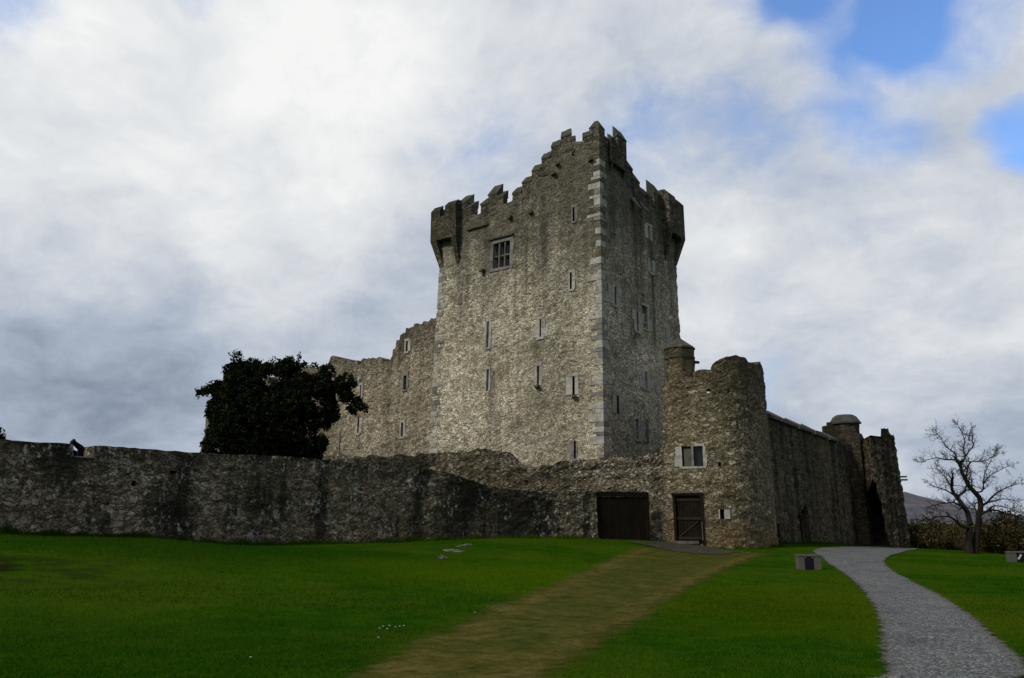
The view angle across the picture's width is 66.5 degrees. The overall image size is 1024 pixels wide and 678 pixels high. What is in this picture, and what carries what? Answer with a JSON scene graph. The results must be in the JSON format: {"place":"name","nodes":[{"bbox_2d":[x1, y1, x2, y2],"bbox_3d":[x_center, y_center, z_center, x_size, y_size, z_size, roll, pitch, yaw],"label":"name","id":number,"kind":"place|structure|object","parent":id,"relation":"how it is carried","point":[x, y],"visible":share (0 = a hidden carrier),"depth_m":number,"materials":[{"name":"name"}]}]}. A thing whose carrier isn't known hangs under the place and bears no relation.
{"place":"outdoors","nodes":[
{"label":"outdoors","id":0,"kind":"place"},
{"bbox_2d":[0,523,1023,677],"bbox_3d":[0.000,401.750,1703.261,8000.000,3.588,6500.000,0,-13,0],"label":"lawn","id":1,"kind":"structure","parent":0,"point":[65,559],"depth_m":15.16,"materials":[{"name":"green plant"}]},
{"bbox_2d":[0,427,5,438],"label":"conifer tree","id":2,"kind":"object","parent":1,"relation":"on","point":[1,436],"visible":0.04,"depth_m":40.06,"materials":[{"name":"green plant"}]},
{"bbox_2d":[195,349,370,458],"bbox_3d":[-13.071,5.795,43.860,10.014,10.696,4.071,0,-13,0],"label":"yew tree","id":3,"kind":"object","parent":1,"relation":"on","point":[257,415],"visible":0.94,"depth_m":43.46,"materials":[{"name":"green plant"}]},
{"bbox_2d":[0,439,597,544],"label":"boundary wall","id":4,"kind":"structure","parent":1,"relation":"on","point":[98,490],"depth_m":31.44,"materials":[{"name":"stone"}]},
{"bbox_2d":[70,439,84,455],"bbox_3d":[-15.741,4.300,28.855,0.580,1.139,1.256,-9,-16,33],"label":"cannon","id":5,"kind":"object","parent":4,"relation":"on","point":[79,447],"visible":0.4,"depth_m":28.55,"materials":[{"name":"metal"}]},
{"bbox_2d":[204,317,436,458],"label":"castle wing","id":6,"kind":"structure","parent":1,"relation":"on","point":[395,391],"depth_m":57.33,"materials":[{"name":"grey stone"}]},
{"bbox_2d":[338,432,340,454],"bbox_3d":[-10.985,8.947,49.259,0.092,6.197,0.092,-9,-16,34],"label":"metal pole","id":7,"kind":"object","parent":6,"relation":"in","point":[339,442],"visible":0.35,"depth_m":49.79,"materials":[{"name":"metal"}]},
{"bbox_2d":[354,418,362,434],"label":"slit window","id":8,"kind":"structure","parent":6,"relation":"in","point":[356,419],"depth_m":58.62,"materials":[{"name":"grey stone"}]},
{"bbox_2d":[358,382,362,397],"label":"slit window","id":9,"kind":"structure","parent":6,"relation":"in","point":[360,388],"depth_m":59.29,"materials":[{"name":"grey stone"}]},
{"bbox_2d":[399,420,405,438],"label":"slit window","id":10,"kind":"structure","parent":6,"relation":"in","point":[401,421],"depth_m":56.03,"materials":[{"name":"grey stone"}]},
{"bbox_2d":[401,372,408,391],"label":"slit window","id":11,"kind":"structure","parent":6,"relation":"in","point":[406,373],"depth_m":56.83,"materials":[{"name":"grey stone"}]},
{"bbox_2d":[404,338,410,353],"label":"slit window","id":12,"kind":"structure","parent":6,"relation":"in","point":[409,342],"depth_m":57.33,"materials":[{"name":"grey stone"}]},
{"bbox_2d":[442,549,463,551],"bbox_3d":[-2.272,8.313,30.388,1.472,0.295,0.880,11,-17,-40],"label":"rock","id":13,"kind":"object","parent":1,"relation":"on","point":[450,550],"visible":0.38,"depth_m":30.13,"materials":[{"name":"grey stone"}]},
{"bbox_2d":[308,445,667,541],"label":"outwork wall","id":14,"kind":"structure","parent":1,"relation":"on","point":[509,470],"depth_m":44.64,"materials":[{"name":"grey stone"}]},
{"bbox_2d":[596,492,649,540],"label":"plank gate","id":15,"kind":"structure","parent":14,"relation":"in","point":[623,516],"depth_m":42.02,"materials":[{"name":"brown wood"}]},
{"bbox_2d":[428,121,684,466],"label":"castle keep","id":16,"kind":"structure","parent":1,"relation":"on","point":[557,326],"depth_m":51.37,"materials":[{"name":"stone"}]},
{"bbox_2d":[484,367,490,392],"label":"slit window","id":17,"kind":"structure","parent":16,"relation":"in","point":[487,372],"depth_m":51.80,"materials":[{"name":"grey stone"}]},
{"bbox_2d":[484,317,491,349],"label":"slit window","id":18,"kind":"structure","parent":16,"relation":"in","point":[488,325],"depth_m":52.61,"materials":[{"name":"grey stone"}]},
{"bbox_2d":[488,233,513,272],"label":"mullioned window","id":19,"kind":"structure","parent":16,"relation":"in","point":[505,260],"depth_m":53.50,"materials":[{"name":"stone"}]},
{"bbox_2d":[534,363,542,384],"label":"slit window","id":20,"kind":"structure","parent":16,"relation":"in","point":[537,364],"depth_m":49.50,"materials":[{"name":"grey stone"}]},
{"bbox_2d":[532,315,547,339],"bbox_3d":[1.838,-0.699,50.289,1.248,1.538,0.313,-9,-16,34],"label":"slit window","id":21,"kind":"structure","parent":16,"relation":"in","point":[544,330],"depth_m":50.17,"materials":[{"name":"grey stone"}]},
{"bbox_2d":[568,269,574,291],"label":"slit window","id":22,"kind":"structure","parent":16,"relation":"in","point":[571,280],"depth_m":49.60,"materials":[{"name":"grey stone"}]},
{"bbox_2d":[566,372,578,394],"bbox_3d":[3.779,2.805,48.139,1.040,1.332,0.533,-9,-16,34],"label":"slit window","id":23,"kind":"structure","parent":16,"relation":"in","point":[569,380],"depth_m":47.96,"materials":[{"name":"grey stone"}]},
{"bbox_2d":[570,441,576,460],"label":"slit window","id":24,"kind":"structure","parent":16,"relation":"in","point":[572,444],"depth_m":46.89,"materials":[{"name":"grey stone"}]},
{"bbox_2d":[571,204,577,222],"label":"slit window","id":25,"kind":"structure","parent":16,"relation":"in","point":[574,213],"depth_m":50.58,"materials":[{"name":"grey stone"}]},
{"bbox_2d":[608,283,621,308],"bbox_3d":[6.489,-2.654,49.491,0.278,1.399,1.847,-10,-16,36],"label":"slit window","id":26,"kind":"structure","parent":16,"relation":"in","point":[616,301],"depth_m":49.34,"materials":[{"name":"grey stone"}]},
{"bbox_2d":[612,394,621,414],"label":"slit window","id":27,"kind":"structure","parent":16,"relation":"in","point":[616,408],"depth_m":47.74,"materials":[{"name":"grey stone"}]},
{"bbox_2d":[631,309,644,334],"bbox_3d":[8.250,-1.069,51.467,0.278,1.518,1.702,-10,-16,36],"label":"slit window","id":28,"kind":"structure","parent":16,"relation":"in","point":[641,321],"depth_m":51.39,"materials":[{"name":"grey stone"}]},
{"bbox_2d":[633,419,644,441],"bbox_3d":[8.021,5.823,49.520,0.278,1.394,1.488,-10,-16,36],"label":"slit window","id":29,"kind":"structure","parent":16,"relation":"in","point":[641,424],"depth_m":49.45,"materials":[{"name":"grey stone"}]},
{"bbox_2d":[639,370,651,391],"bbox_3d":[8.676,2.761,51.124,0.278,1.300,1.776,-10,-16,36],"label":"slit window","id":30,"kind":"structure","parent":16,"relation":"in","point":[642,383],"depth_m":51.10,"materials":[{"name":"grey stone"}]},
{"bbox_2d":[641,302,651,331],"bbox_3d":[8.997,-1.421,52.548,0.279,1.859,1.255,-10,-16,36],"label":"slit window","id":31,"kind":"structure","parent":16,"relation":"in","point":[649,323],"depth_m":52.65,"materials":[{"name":"grey stone"}]},
{"bbox_2d":[644,222,652,240],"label":"slit window","id":32,"kind":"structure","parent":16,"relation":"in","point":[648,235],"depth_m":54.66,"materials":[{"name":"grey stone"}]},
{"bbox_2d":[647,257,654,275],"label":"slit window","id":33,"kind":"structure","parent":16,"relation":"in","point":[651,263],"depth_m":54.29,"materials":[{"name":"grey stone"}]},
{"bbox_2d":[663,326,669,346],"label":"slit window","id":34,"kind":"structure","parent":16,"relation":"in","point":[667,328],"depth_m":54.55,"materials":[{"name":"grey stone"}]},
{"bbox_2d":[631,541,743,553],"bbox_3d":[8.732,10.005,37.575,5.402,0.465,7.929,5,-14,-20],"label":"gravel apron","id":35,"kind":"object","parent":1,"relation":"on","point":[690,548],"visible":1,"depth_m":37.59,"materials":[{"name":"grey gravel"}]},
{"bbox_2d":[661,355,778,548],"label":"round tower","id":36,"kind":"structure","parent":1,"relation":"on","point":[719,490],"depth_m":43.19,"materials":[{"name":"grey stone"}]},
{"bbox_2d":[663,338,699,458],"bbox_3d":[9.890,5.931,44.610,1.956,12.239,1.748,5,-14,-19],"label":"stair turret","id":37,"kind":"object","parent":36,"relation":"on","point":[680,361],"visible":0.25,"depth_m":45.01,"materials":[{"name":"stone"}]},
{"bbox_2d":[671,492,704,543],"bbox_3d":[9.587,9.722,42.444,1.735,2.720,0.369,-5,-14,21],"label":"door","id":38,"kind":"structure","parent":36,"relation":"in","point":[682,535],"depth_m":42.47,"materials":[{"name":"brown wood"}]},
{"bbox_2d":[675,443,706,468],"bbox_3d":[9.902,6.496,43.241,1.746,1.357,0.421,-5,-14,19],"label":"window","id":39,"kind":"structure","parent":36,"relation":"in","point":[697,454],"depth_m":43.22,"materials":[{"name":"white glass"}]},
{"bbox_2d":[718,509,729,518],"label":"slit window","id":40,"kind":"structure","parent":36,"relation":"in","point":[726,511],"depth_m":41.95,"materials":[{"name":"white stone"}]},
{"bbox_2d":[794,554,821,569],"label":"information block","id":41,"kind":"structure","parent":1,"relation":"on","point":[808,561],"depth_m":27.94,"materials":[{"name":"stone"}]},
{"bbox_2d":[767,410,862,545],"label":"curtain wall","id":42,"kind":"structure","parent":1,"relation":"on","point":[815,492],"depth_m":54.18,"materials":[{"name":"stone"}]},
{"bbox_2d":[798,513,811,542],"bbox_3d":[19.331,12.570,51.619,0.340,2.021,1.921,-10,-16,36],"label":"doorway","id":43,"kind":"structure","parent":42,"relation":"in","point":[800,514],"depth_m":51.05,"materials":[{"name":"grey stone"}]},
{"bbox_2d":[822,414,875,543],"bbox_3d":[26.876,11.274,63.510,5.690,10.474,2.594,13,-18,-44],"label":"capped turret","id":44,"kind":"object","parent":1,"relation":"on","point":[843,428],"visible":0.44,"depth_m":63.47,"materials":[{"name":"stone"}]},
{"bbox_2d":[862,428,910,547],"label":"corner tower","id":45,"kind":"structure","parent":1,"relation":"on","point":[884,487],"depth_m":61.87,"materials":[{"name":"stone"}]},
{"bbox_2d":[908,519,964,549],"bbox_3d":[33.602,16.104,64.106,5.214,2.615,5.122,3,-14,-13],"label":"shrub","id":46,"kind":"object","parent":1,"relation":"on","point":[929,538],"visible":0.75,"depth_m":62.84,"materials":[{"name":"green plant"}]},
{"bbox_2d":[908,513,968,549],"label":"shrub","id":47,"kind":"object","parent":1,"relation":"on","point":[948,525],"visible":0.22,"depth_m":65.03,"materials":[{"name":"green plant"}]},
{"bbox_2d":[934,523,965,549],"bbox_3d":[37.070,16.437,64.966,4.844,2.379,4.990,0,-13,0],"label":"shrub","id":48,"kind":"object","parent":1,"relation":"on","point":[954,547],"visible":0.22,"depth_m":64.33,"materials":[{"name":"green plant"}]},
{"bbox_2d":[901,418,1023,553],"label":"bare tree","id":49,"kind":"object","parent":1,"relation":"on","point":[972,543],"visible":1,"depth_m":55.01,"materials":[{"name":"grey plant"}]},
{"bbox_2d":[952,513,991,551],"bbox_3d":[37.185,15.303,62.073,4.657,3.169,4.651,0,-13,0],"label":"shrub","id":50,"kind":"object","parent":1,"relation":"on","point":[961,541],"visible":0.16,"depth_m":62.30,"materials":[{"name":"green plant"}]},
{"bbox_2d":[964,516,1018,552],"bbox_3d":[36.760,14.777,59.087,4.457,2.882,4.897,-3,-14,12],"label":"shrub","id":51,"kind":"object","parent":1,"relation":"on","point":[986,549],"visible":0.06,"depth_m":58.95,"materials":[{"name":"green plant"}]},
{"bbox_2d":[980,505,1023,553],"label":"shrub","id":52,"kind":"object","parent":1,"relation":"on","point":[1011,535],"visible":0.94,"depth_m":55.64,"materials":[{"name":"green plant"}]},
{"bbox_2d":[1004,551,1023,561],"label":"information block","id":53,"kind":"structure","parent":1,"relation":"on","point":[1014,556],"depth_m":36.66,"materials":[{"name":"stone"}]},
{"bbox_2d":[0,0,1023,515],"label":"sky","id":54,"kind":"structure","parent":0,"point":[185,185],"materials":[{"name":"white"}]},
{"bbox_2d":[358,547,765,677],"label":"worn track","id":55,"kind":"structure","parent":0,"point":[564,631],"depth_m":13.65,"materials":[{"name":"brown soil"}]},
{"bbox_2d":[812,546,1023,677],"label":"gravel path","id":56,"kind":"structure","parent":0,"point":[929,634],"depth_m":12.61,"materials":[{"name":"grey gravel"}]},
{"bbox_2d":[903,492,1022,523],"bbox_3d":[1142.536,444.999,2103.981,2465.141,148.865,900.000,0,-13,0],"label":"mountain","id":57,"kind":"structure","parent":0,"point":[912,500],"depth_m":1951.83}
]}

